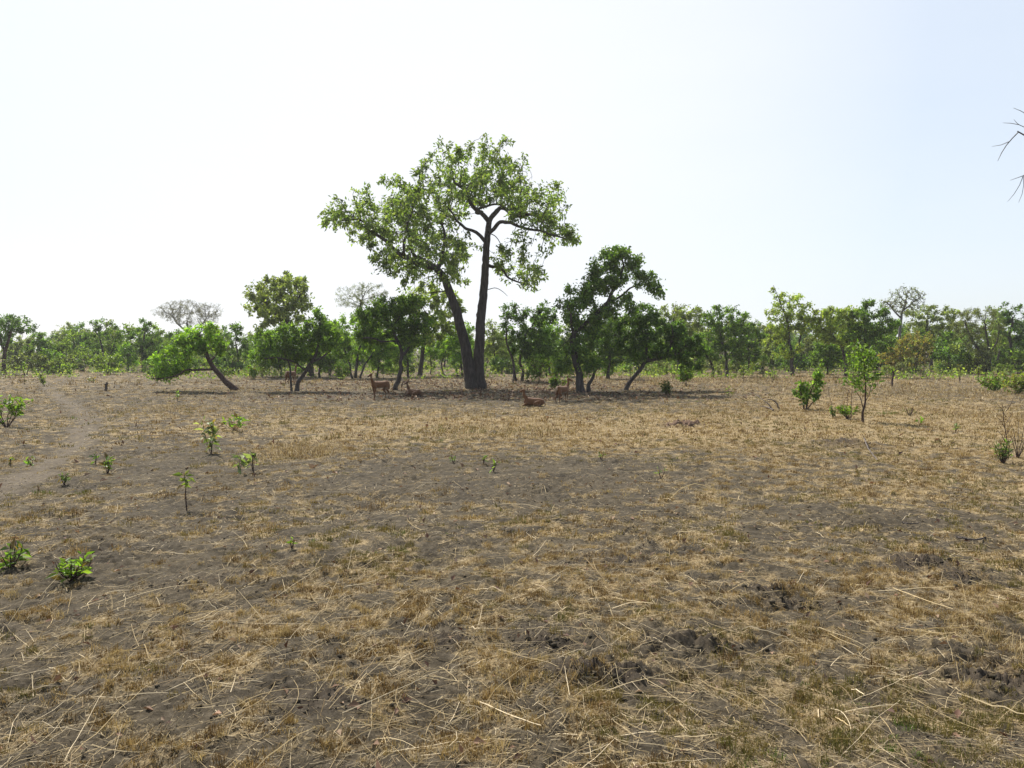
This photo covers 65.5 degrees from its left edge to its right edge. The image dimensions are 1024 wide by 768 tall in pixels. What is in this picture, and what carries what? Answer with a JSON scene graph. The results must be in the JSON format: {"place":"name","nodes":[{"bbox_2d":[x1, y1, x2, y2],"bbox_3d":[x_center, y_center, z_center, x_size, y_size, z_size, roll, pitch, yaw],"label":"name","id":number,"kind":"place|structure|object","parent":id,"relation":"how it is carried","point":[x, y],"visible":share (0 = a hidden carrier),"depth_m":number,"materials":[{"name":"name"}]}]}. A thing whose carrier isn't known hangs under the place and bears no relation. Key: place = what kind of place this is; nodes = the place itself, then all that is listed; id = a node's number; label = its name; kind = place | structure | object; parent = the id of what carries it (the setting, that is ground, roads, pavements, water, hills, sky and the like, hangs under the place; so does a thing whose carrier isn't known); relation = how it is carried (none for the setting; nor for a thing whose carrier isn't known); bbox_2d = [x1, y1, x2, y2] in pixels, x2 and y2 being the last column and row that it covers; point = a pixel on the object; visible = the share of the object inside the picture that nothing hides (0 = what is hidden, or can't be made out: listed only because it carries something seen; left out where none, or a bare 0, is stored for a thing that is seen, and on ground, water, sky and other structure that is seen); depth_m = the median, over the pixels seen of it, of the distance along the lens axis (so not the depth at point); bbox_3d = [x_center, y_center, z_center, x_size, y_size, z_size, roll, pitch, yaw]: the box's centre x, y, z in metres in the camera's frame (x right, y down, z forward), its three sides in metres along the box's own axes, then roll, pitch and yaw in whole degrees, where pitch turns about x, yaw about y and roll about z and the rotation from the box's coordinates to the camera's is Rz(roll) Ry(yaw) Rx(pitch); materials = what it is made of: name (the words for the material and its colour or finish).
{"place":"outdoors","nodes":[
{"label":"outdoors","id":0,"kind":"place"},
{"bbox_2d":[0,350,1023,767],"bbox_3d":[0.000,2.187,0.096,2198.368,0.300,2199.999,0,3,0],"label":"ground","id":1,"kind":"structure","parent":0,"point":[432,694],"depth_m":7.92,"materials":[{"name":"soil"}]},
{"bbox_2d":[0,538,32,571],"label":"rosette plant","id":2,"kind":"object","parent":1,"relation":"on","point":[17,556],"visible":0.97,"depth_m":8.02,"materials":[{"name":"green plant"}]},
{"bbox_2d":[0,395,33,426],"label":"sapling","id":3,"kind":"object","parent":1,"relation":"on","point":[14,409],"visible":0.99,"depth_m":22.38,"materials":[{"name":"green plant"}]},
{"bbox_2d":[0,313,39,373],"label":"umbrella tree","id":4,"kind":"object","parent":1,"relation":"on","point":[11,323],"visible":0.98,"depth_m":71.81,"materials":[{"name":"green plant"}]},
{"bbox_2d":[24,456,34,465],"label":"seedling","id":5,"kind":"object","parent":1,"relation":"on","point":[28,462],"visible":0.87,"depth_m":15.29,"materials":[{"name":"green plant"}]},
{"bbox_2d":[20,331,57,356],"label":"background tree","id":6,"kind":"object","parent":1,"relation":"on","point":[40,343],"visible":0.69,"depth_m":81.68,"materials":[{"name":"green plant"}]},
{"bbox_2d":[37,373,46,385],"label":"sapling","id":7,"kind":"object","parent":1,"relation":"on","point":[41,378],"visible":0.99,"depth_m":46.31,"materials":[{"name":"green plant"}]},
{"bbox_2d":[57,473,70,484],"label":"seedling","id":8,"kind":"object","parent":1,"relation":"on","point":[65,479],"visible":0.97,"depth_m":12.90,"materials":[{"name":"green plant"}]},
{"bbox_2d":[49,322,85,356],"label":"acacia tree","id":9,"kind":"object","parent":1,"relation":"on","point":[62,335],"visible":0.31,"depth_m":104.64,"materials":[{"name":"green plant"}]},
{"bbox_2d":[45,551,95,582],"bbox_3d":[-4.131,1.754,7.467,0.406,0.312,0.447,-1,3,-21],"label":"rosette plant","id":10,"kind":"object","parent":1,"relation":"on","point":[71,573],"visible":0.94,"depth_m":7.42,"materials":[{"name":"green plant"}]},
{"bbox_2d":[88,451,98,463],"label":"seedling","id":11,"kind":"object","parent":1,"relation":"on","point":[95,457],"visible":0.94,"depth_m":15.39,"materials":[{"name":"green plant"}]},
{"bbox_2d":[81,317,129,364],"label":"bushy tree","id":12,"kind":"object","parent":1,"relation":"on","point":[98,329],"visible":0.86,"depth_m":79.76,"materials":[{"name":"green plant"}]},
{"bbox_2d":[98,453,113,473],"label":"seedling","id":13,"kind":"object","parent":1,"relation":"on","point":[106,463],"visible":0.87,"depth_m":14.33,"materials":[{"name":"green plant"}]},
{"bbox_2d":[113,341,139,370],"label":"background tree","id":14,"kind":"object","parent":1,"relation":"on","point":[131,360],"visible":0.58,"depth_m":77.73,"materials":[{"name":"green plant"}]},
{"bbox_2d":[122,317,167,371],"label":"bushy tree","id":15,"kind":"object","parent":1,"relation":"on","point":[146,343],"visible":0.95,"depth_m":75.81,"materials":[{"name":"green plant"}]},
{"bbox_2d":[173,470,194,510],"bbox_3d":[-4.462,1.480,10.848,0.256,0.611,0.269,0,3,0],"label":"seedling","id":16,"kind":"object","parent":1,"relation":"on","point":[186,483],"visible":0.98,"depth_m":10.86,"materials":[{"name":"green plant"}]},
{"bbox_2d":[151,299,223,329],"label":"leafless tree","id":17,"kind":"object","parent":1,"relation":"on","point":[178,320],"visible":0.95,"depth_m":109.13,"materials":[{"name":"grey plant"}]},
{"bbox_2d":[146,320,238,389],"bbox_3d":[-16.496,-1.340,41.323,4.783,3.937,2.089,0,3,0],"label":"leaning tree","id":18,"kind":"object","parent":1,"relation":"on","point":[194,340],"visible":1,"depth_m":41.09,"materials":[{"name":"green plant"}]},
{"bbox_2d":[193,415,221,452],"bbox_3d":[-6.488,1.089,17.061,0.592,0.885,0.482,0,3,0],"label":"leafy plant","id":19,"kind":"object","parent":1,"relation":"on","point":[213,437],"visible":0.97,"depth_m":17.02,"materials":[{"name":"green plant"}]},
{"bbox_2d":[202,324,230,356],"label":"background tree","id":20,"kind":"object","parent":1,"relation":"on","point":[228,347],"visible":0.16,"depth_m":85.94,"materials":[{"name":"green plant"}]},
{"bbox_2d":[220,369,232,377],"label":"sapling","id":21,"kind":"object","parent":1,"relation":"on","point":[229,374],"visible":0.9,"depth_m":58.23,"materials":[{"name":"green plant"}]},
{"bbox_2d":[220,412,248,430],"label":"leafy plant","id":22,"kind":"object","parent":1,"relation":"on","point":[236,417],"visible":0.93,"depth_m":21.34,"materials":[{"name":"green plant"}]},
{"bbox_2d":[231,454,246,473],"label":"seedling","id":23,"kind":"object","parent":1,"relation":"on","point":[243,462],"visible":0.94,"depth_m":14.14,"materials":[{"name":"green plant"}]},
{"bbox_2d":[225,321,254,373],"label":"thin tree","id":24,"kind":"object","parent":1,"relation":"on","point":[243,342],"visible":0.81,"depth_m":69.85,"materials":[{"name":"green plant"}]},
{"bbox_2d":[243,451,258,471],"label":"seedling","id":25,"kind":"object","parent":1,"relation":"on","point":[253,454],"visible":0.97,"depth_m":14.31,"materials":[{"name":"green plant"}]},
{"bbox_2d":[242,365,261,378],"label":"bush","id":26,"kind":"object","parent":1,"relation":"on","point":[253,371],"visible":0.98,"depth_m":58.03,"materials":[{"name":"green plant"}]},
{"bbox_2d":[247,333,262,364],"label":"background tree","id":27,"kind":"object","parent":1,"relation":"on","point":[253,338],"visible":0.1,"depth_m":73.59,"materials":[{"name":"green plant"}]},
{"bbox_2d":[246,340,287,376],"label":"background tree","id":28,"kind":"object","parent":1,"relation":"on","point":[276,365],"visible":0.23,"depth_m":62.80,"materials":[{"name":"green plant"}]},
{"bbox_2d":[241,270,315,375],"bbox_3d":[-18.458,-4.662,63.876,5.702,8.643,6.389,0,3,0],"label":"round crowned tree","id":29,"kind":"object","parent":1,"relation":"on","point":[264,308],"visible":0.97,"depth_m":62.55,"materials":[{"name":"green plant"}]},
{"bbox_2d":[285,364,296,383],"bbox_3d":[-13.302,-0.624,48.119,0.320,1.294,1.294,1,3,20],"label":"antelope","id":30,"kind":"object","parent":1,"relation":"on","point":[293,374],"visible":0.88,"depth_m":47.96},
{"bbox_2d":[246,305,342,390],"bbox_3d":[-11.290,-1.736,41.439,4.986,4.760,2.698,0,3,0],"label":"spreading tree","id":31,"kind":"object","parent":1,"relation":"on","point":[288,348],"visible":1,"depth_m":41.14,"materials":[{"name":"green plant"}]},
{"bbox_2d":[304,335,340,377],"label":"background tree","id":32,"kind":"object","parent":1,"relation":"on","point":[322,362],"visible":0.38,"depth_m":60.63,"materials":[{"name":"green plant"}]},
{"bbox_2d":[316,317,351,374],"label":"background tree","id":33,"kind":"object","parent":1,"relation":"on","point":[326,337],"visible":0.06,"depth_m":65.60,"materials":[{"name":"green plant"}]},
{"bbox_2d":[333,364,349,378],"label":"bush","id":34,"kind":"object","parent":1,"relation":"on","point":[338,370],"visible":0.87,"depth_m":58.15,"materials":[{"name":"green plant"}]},
{"bbox_2d":[324,309,392,378],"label":"multi stemmed tree","id":35,"kind":"object","parent":1,"relation":"on","point":[345,344],"visible":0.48,"depth_m":58.77,"materials":[{"name":"green plant"}]},
{"bbox_2d":[334,281,388,364],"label":"feathery tree","id":36,"kind":"object","parent":1,"relation":"on","point":[361,295],"visible":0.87,"depth_m":91.41,"materials":[{"name":"grey plant"}]},
{"bbox_2d":[357,328,399,377],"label":"background tree","id":37,"kind":"object","parent":1,"relation":"on","point":[374,362],"visible":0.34,"depth_m":59.60,"materials":[{"name":"green plant"}]},
{"bbox_2d":[367,371,389,398],"bbox_3d":[-5.796,0.036,34.600,0.310,1.253,1.261,2,3,42],"label":"antelope","id":38,"kind":"object","parent":1,"relation":"on","point":[384,385],"visible":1,"depth_m":34.48},
{"bbox_2d":[347,291,439,389],"bbox_3d":[-6.194,-2.105,41.761,4.902,5.586,2.342,0,3,0],"label":"forked tree","id":39,"kind":"object","parent":1,"relation":"on","point":[374,318],"visible":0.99,"depth_m":41.41,"materials":[{"name":"green plant"}]},
{"bbox_2d":[389,314,428,376],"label":"background tree","id":40,"kind":"object","parent":1,"relation":"on","point":[407,356],"visible":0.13,"depth_m":61.64,"materials":[{"name":"green plant"}]},
{"bbox_2d":[403,361,414,375],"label":"sapling","id":41,"kind":"object","parent":1,"relation":"on","point":[411,370],"visible":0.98,"depth_m":60.77,"materials":[{"name":"green plant"}]},
{"bbox_2d":[403,380,421,395],"bbox_3d":[-4.499,0.171,36.523,0.943,0.780,0.428,1,3,30],"label":"antelope","id":42,"kind":"object","parent":1,"relation":"on","point":[414,392],"visible":0.92,"depth_m":36.45},
{"bbox_2d":[395,281,467,375],"bbox_3d":[-6.670,-4.459,64.922,6.245,8.147,3.700,0,3,0],"label":"straight tree","id":43,"kind":"object","parent":1,"relation":"on","point":[444,326],"visible":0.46,"depth_m":64.63,"materials":[{"name":"green plant"}]},
{"bbox_2d":[424,329,459,374],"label":"slim tree","id":44,"kind":"object","parent":1,"relation":"on","point":[442,354],"visible":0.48,"depth_m":67.80,"materials":[{"name":"green plant"}]},
{"bbox_2d":[317,132,581,388],"bbox_3d":[-3.391,-6.392,44.576,14.539,13.944,9.586,0,3,0],"label":"savanna tree","id":45,"kind":"object","parent":1,"relation":"on","point":[473,365],"visible":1,"depth_m":43.28,"materials":[{"name":"green plant"}]},
{"bbox_2d":[444,320,486,375],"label":"background tree","id":46,"kind":"object","parent":1,"relation":"on","point":[452,343],"visible":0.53,"depth_m":65.63,"materials":[{"name":"green plant"}]},
{"bbox_2d":[484,318,508,362],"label":"crooked tree","id":47,"kind":"object","parent":1,"relation":"on","point":[493,346],"visible":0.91,"depth_m":72.70,"materials":[{"name":"green plant"}]},
{"bbox_2d":[0,359,1016,379],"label":"undergrowth","id":48,"kind":"object","parent":1,"relation":"on","point":[275,372],"visible":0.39,"depth_m":62.82,"materials":[{"name":"green plant"}]},
{"bbox_2d":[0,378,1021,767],"bbox_3d":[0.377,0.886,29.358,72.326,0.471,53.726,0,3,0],"label":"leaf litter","id":49,"kind":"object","parent":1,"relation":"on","point":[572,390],"visible":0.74,"depth_m":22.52,"materials":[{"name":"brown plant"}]},
{"bbox_2d":[0,424,1022,767],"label":"soil crumbs","id":50,"kind":"object","parent":1,"relation":"on","point":[698,648],"visible":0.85,"depth_m":5.87,"materials":[{"name":"brown soil"}]},
{"bbox_2d":[0,365,1023,767],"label":"straw","id":51,"kind":"object","parent":1,"relation":"on","point":[618,707],"visible":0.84,"depth_m":6.52,"materials":[{"name":"beige plant"}]},
{"bbox_2d":[0,305,1023,374],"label":"woodland","id":52,"kind":"object","parent":1,"relation":"on","point":[55,358],"visible":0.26,"depth_m":79.48,"materials":[{"name":"green plant"}]},
{"bbox_2d":[498,299,558,382],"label":"crooked tree","id":53,"kind":"object","parent":1,"relation":"on","point":[525,349],"visible":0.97,"depth_m":53.70,"materials":[{"name":"green plant"}]},
{"bbox_2d":[525,371,531,382],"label":"sapling","id":54,"kind":"object","parent":1,"relation":"on","point":[527,373],"visible":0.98,"depth_m":51.59,"materials":[{"name":"green plant"}]},
{"bbox_2d":[518,388,545,406],"bbox_3d":[0.759,0.466,30.105,1.034,0.760,0.417,0,3,8],"label":"antelope","id":55,"kind":"object","parent":1,"relation":"on","point":[534,402],"visible":1,"depth_m":30.02},
{"bbox_2d":[520,353,550,381],"bbox_3d":[1.573,-1.016,52.580,2.109,2.041,2.282,0,3,0],"label":"bush","id":56,"kind":"object","parent":1,"relation":"on","point":[536,369],"visible":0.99,"depth_m":52.31,"materials":[{"name":"green plant"}]},
{"bbox_2d":[528,313,564,374],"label":"background tree","id":57,"kind":"object","parent":1,"relation":"on","point":[556,335],"visible":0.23,"depth_m":63.81,"materials":[{"name":"green plant"}]},
{"bbox_2d":[548,373,569,389],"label":"bush","id":58,"kind":"object","parent":1,"relation":"on","point":[554,381],"visible":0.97,"depth_m":43.42,"materials":[{"name":"green plant"}]},
{"bbox_2d":[550,363,569,377],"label":"bush","id":59,"kind":"object","parent":1,"relation":"on","point":[554,373],"visible":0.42,"depth_m":55.80,"materials":[{"name":"green plant"}]},
{"bbox_2d":[555,376,572,402],"bbox_3d":[2.056,0.218,31.867,0.287,1.089,1.043,2,3,38],"label":"antelope","id":60,"kind":"object","parent":1,"relation":"on","point":[559,390],"visible":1,"depth_m":31.74},
{"bbox_2d":[550,244,666,392],"bbox_3d":[4.879,-3.167,40.332,5.944,7.750,2.225,0,3,0],"label":"leafy tree","id":61,"kind":"object","parent":1,"relation":"on","point":[594,282],"visible":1,"depth_m":40.02,"materials":[{"name":"green plant"}]},
{"bbox_2d":[601,363,616,378],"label":"bush","id":62,"kind":"object","parent":1,"relation":"on","point":[612,370],"visible":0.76,"depth_m":58.29,"materials":[{"name":"green plant"}]},
{"bbox_2d":[592,318,631,378],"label":"background tree","id":63,"kind":"object","parent":1,"relation":"on","point":[610,355],"visible":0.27,"depth_m":57.71,"materials":[{"name":"green plant"}]},
{"bbox_2d":[612,301,711,389],"bbox_3d":[7.787,-1.873,41.778,5.395,5.036,1.985,0,3,0],"label":"slanting tree","id":64,"kind":"object","parent":1,"relation":"on","point":[674,332],"visible":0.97,"depth_m":41.53,"materials":[{"name":"green plant"}]},
{"bbox_2d":[659,379,672,394],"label":"dark bush","id":65,"kind":"object","parent":1,"relation":"on","point":[667,387],"visible":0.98,"depth_m":35.93,"materials":[{"name":"green plant"}]},
{"bbox_2d":[658,303,710,369],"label":"background tree","id":66,"kind":"object","parent":1,"relation":"on","point":[688,316],"visible":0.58,"depth_m":77.43,"materials":[{"name":"green plant"}]},
{"bbox_2d":[664,419,705,426],"bbox_3d":[4.922,1.359,23.036,1.900,0.694,1.500,0,3,0],"label":"dung heap","id":67,"kind":"object","parent":1,"relation":"on","point":[685,422],"visible":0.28,"depth_m":22.94,"materials":[{"name":"beige"}]},
{"bbox_2d":[675,364,695,385],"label":"bush","id":68,"kind":"object","parent":1,"relation":"on","point":[686,376],"visible":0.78,"depth_m":47.06,"materials":[{"name":"green plant"}]},
{"bbox_2d":[697,304,753,376],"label":"tree","id":69,"kind":"object","parent":1,"relation":"on","point":[718,330],"visible":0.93,"depth_m":62.57,"materials":[{"name":"green plant"}]},
{"bbox_2d":[738,365,745,379],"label":"sapling","id":70,"kind":"object","parent":1,"relation":"on","point":[741,372],"visible":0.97,"depth_m":53.63,"materials":[{"name":"green plant"}]},
{"bbox_2d":[729,315,769,372],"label":"background tree","id":71,"kind":"object","parent":1,"relation":"on","point":[758,335],"visible":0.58,"depth_m":71.55,"materials":[{"name":"green plant"}]},
{"bbox_2d":[743,321,777,368],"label":"background tree","id":72,"kind":"object","parent":1,"relation":"on","point":[764,327],"visible":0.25,"depth_m":87.46,"materials":[{"name":"green plant"}]},
{"bbox_2d":[757,395,779,410],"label":"fallen branch","id":73,"kind":"object","parent":1,"relation":"on","point":[770,407],"visible":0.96,"depth_m":28.82,"materials":[{"name":"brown wood"}]},
{"bbox_2d":[769,370,778,382],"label":"sapling","id":74,"kind":"object","parent":1,"relation":"on","point":[772,376],"visible":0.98,"depth_m":51.54,"materials":[{"name":"green plant"}]},
{"bbox_2d":[760,285,824,375],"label":"thin topped tree","id":75,"kind":"object","parent":1,"relation":"on","point":[799,326],"visible":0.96,"depth_m":63.66,"materials":[{"name":"green plant"}]},
{"bbox_2d":[791,363,825,408],"bbox_3d":[10.761,0.128,28.807,1.290,1.816,0.859,0,3,0],"label":"shrub","id":76,"kind":"object","parent":1,"relation":"on","point":[818,375],"visible":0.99,"depth_m":28.75,"materials":[{"name":"green plant"}]},
{"bbox_2d":[801,335,833,370],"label":"background tree","id":77,"kind":"object","parent":1,"relation":"on","point":[808,345],"visible":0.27,"depth_m":79.60,"materials":[{"name":"green plant"}]},
{"bbox_2d":[807,341,850,374],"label":"tree","id":78,"kind":"object","parent":1,"relation":"on","point":[821,350],"visible":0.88,"depth_m":67.61,"materials":[{"name":"green plant"}]},
{"bbox_2d":[829,406,836,416],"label":"shrub","id":79,"kind":"object","parent":1,"relation":"on","point":[831,412],"visible":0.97,"depth_m":25.63,"materials":[{"name":"green plant"}]},
{"bbox_2d":[809,305,863,376],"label":"arching tree","id":80,"kind":"object","parent":1,"relation":"on","point":[827,315],"visible":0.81,"depth_m":62.72,"materials":[{"name":"green plant"}]},
{"bbox_2d":[836,403,858,418],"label":"shrub","id":81,"kind":"object","parent":1,"relation":"on","point":[843,410],"visible":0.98,"depth_m":24.90,"materials":[{"name":"green plant"}]},
{"bbox_2d":[838,338,885,422],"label":"sapling","id":82,"kind":"object","parent":1,"relation":"on","point":[856,383],"visible":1,"depth_m":23.73,"materials":[{"name":"green plant"}]},
{"bbox_2d":[841,297,900,376],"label":"dark limbed tree","id":83,"kind":"object","parent":1,"relation":"on","point":[871,335],"visible":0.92,"depth_m":61.57,"materials":[{"name":"green plant"}]},
{"bbox_2d":[882,364,892,377],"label":"sapling","id":84,"kind":"object","parent":1,"relation":"on","point":[888,369],"visible":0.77,"depth_m":58.30,"materials":[{"name":"green plant"}]},
{"bbox_2d":[878,283,925,370],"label":"bare topped tree","id":85,"kind":"object","parent":1,"relation":"on","point":[904,305],"visible":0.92,"depth_m":79.65,"materials":[{"name":"grey plant"}]},
{"bbox_2d":[875,329,937,372],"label":"yellowing bush","id":86,"kind":"object","parent":1,"relation":"on","point":[905,340],"visible":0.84,"depth_m":74.62,"materials":[{"name":"green plant"}]},
{"bbox_2d":[917,362,927,378],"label":"sapling","id":87,"kind":"object","parent":1,"relation":"on","point":[921,369],"visible":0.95,"depth_m":58.31,"materials":[{"name":"green plant"}]},
{"bbox_2d":[903,304,966,369],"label":"background tree","id":88,"kind":"object","parent":1,"relation":"on","point":[923,324],"visible":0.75,"depth_m":83.48,"materials":[{"name":"green plant"}]},
{"bbox_2d":[930,330,963,361],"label":"background tree","id":89,"kind":"object","parent":1,"relation":"on","point":[947,335],"visible":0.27,"depth_m":75.65,"materials":[{"name":"green plant"}]},
{"bbox_2d":[956,364,961,382],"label":"sapling","id":90,"kind":"object","parent":1,"relation":"on","point":[959,372],"visible":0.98,"depth_m":51.74,"materials":[{"name":"green plant"}]},
{"bbox_2d":[956,536,988,540],"bbox_3d":[5.308,1.752,9.088,0.427,0.031,0.156,0,3,-9],"label":"fallen stick","id":91,"kind":"object","parent":1,"relation":"on","point":[970,539],"visible":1,"depth_m":9.04,"materials":[{"name":"wood"}]},
{"bbox_2d":[947,306,1008,373],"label":"vase shaped tree","id":92,"kind":"object","parent":1,"relation":"on","point":[976,312],"visible":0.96,"depth_m":69.73,"materials":[{"name":"green plant"}]},
{"bbox_2d":[974,365,983,378],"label":"sapling","id":93,"kind":"object","parent":1,"relation":"on","point":[978,369],"visible":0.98,"depth_m":55.82,"materials":[{"name":"green plant"}]},
{"bbox_2d":[974,371,1010,391],"bbox_3d":[25.026,-0.058,40.941,1.732,1.200,1.764,-1,3,-29],"label":"shrub","id":94,"kind":"object","parent":1,"relation":"on","point":[994,384],"visible":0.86,"depth_m":40.88,"materials":[{"name":"green plant"}]},
{"bbox_2d":[990,439,1012,462],"bbox_3d":[9.532,1.314,15.499,0.409,0.572,0.386,2,3,43],"label":"weed","id":95,"kind":"object","parent":1,"relation":"on","point":[1005,450],"visible":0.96,"depth_m":15.45,"materials":[{"name":"green plant"}]},
{"bbox_2d":[997,399,1012,459],"bbox_3d":[9.556,0.912,15.454,0.307,1.267,0.028,0,3,0],"label":"dry stalk","id":96,"kind":"object","parent":1,"relation":"on","point":[1004,424],"visible":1,"depth_m":15.45,"materials":[{"name":"brown plant"}]},
{"bbox_2d":[992,108,1023,200],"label":"dead tree","id":97,"kind":"object","parent":1,"relation":"on","point":[1004,148],"visible":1,"depth_m":15.96,"materials":[{"name":"grey wood"}]},
{"bbox_2d":[995,363,1023,393],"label":"shrub","id":98,"kind":"object","parent":1,"relation":"on","point":[1014,380],"visible":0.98,"depth_m":38.51,"materials":[{"name":"green plant"}]},
{"bbox_2d":[996,301,1023,372],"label":"dense tree","id":99,"kind":"object","parent":1,"relation":"on","point":[1018,337],"visible":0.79,"depth_m":73.84,"materials":[{"name":"green plant"}]},
{"bbox_2d":[1007,423,1023,457],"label":"dry stalk","id":100,"kind":"object","parent":1,"relation":"on","point":[1017,453],"visible":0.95,"depth_m":16.01,"materials":[{"name":"brown plant"}]},
{"bbox_2d":[0,0,1023,350],"label":"sky","id":101,"kind":"structure","parent":0,"point":[154,153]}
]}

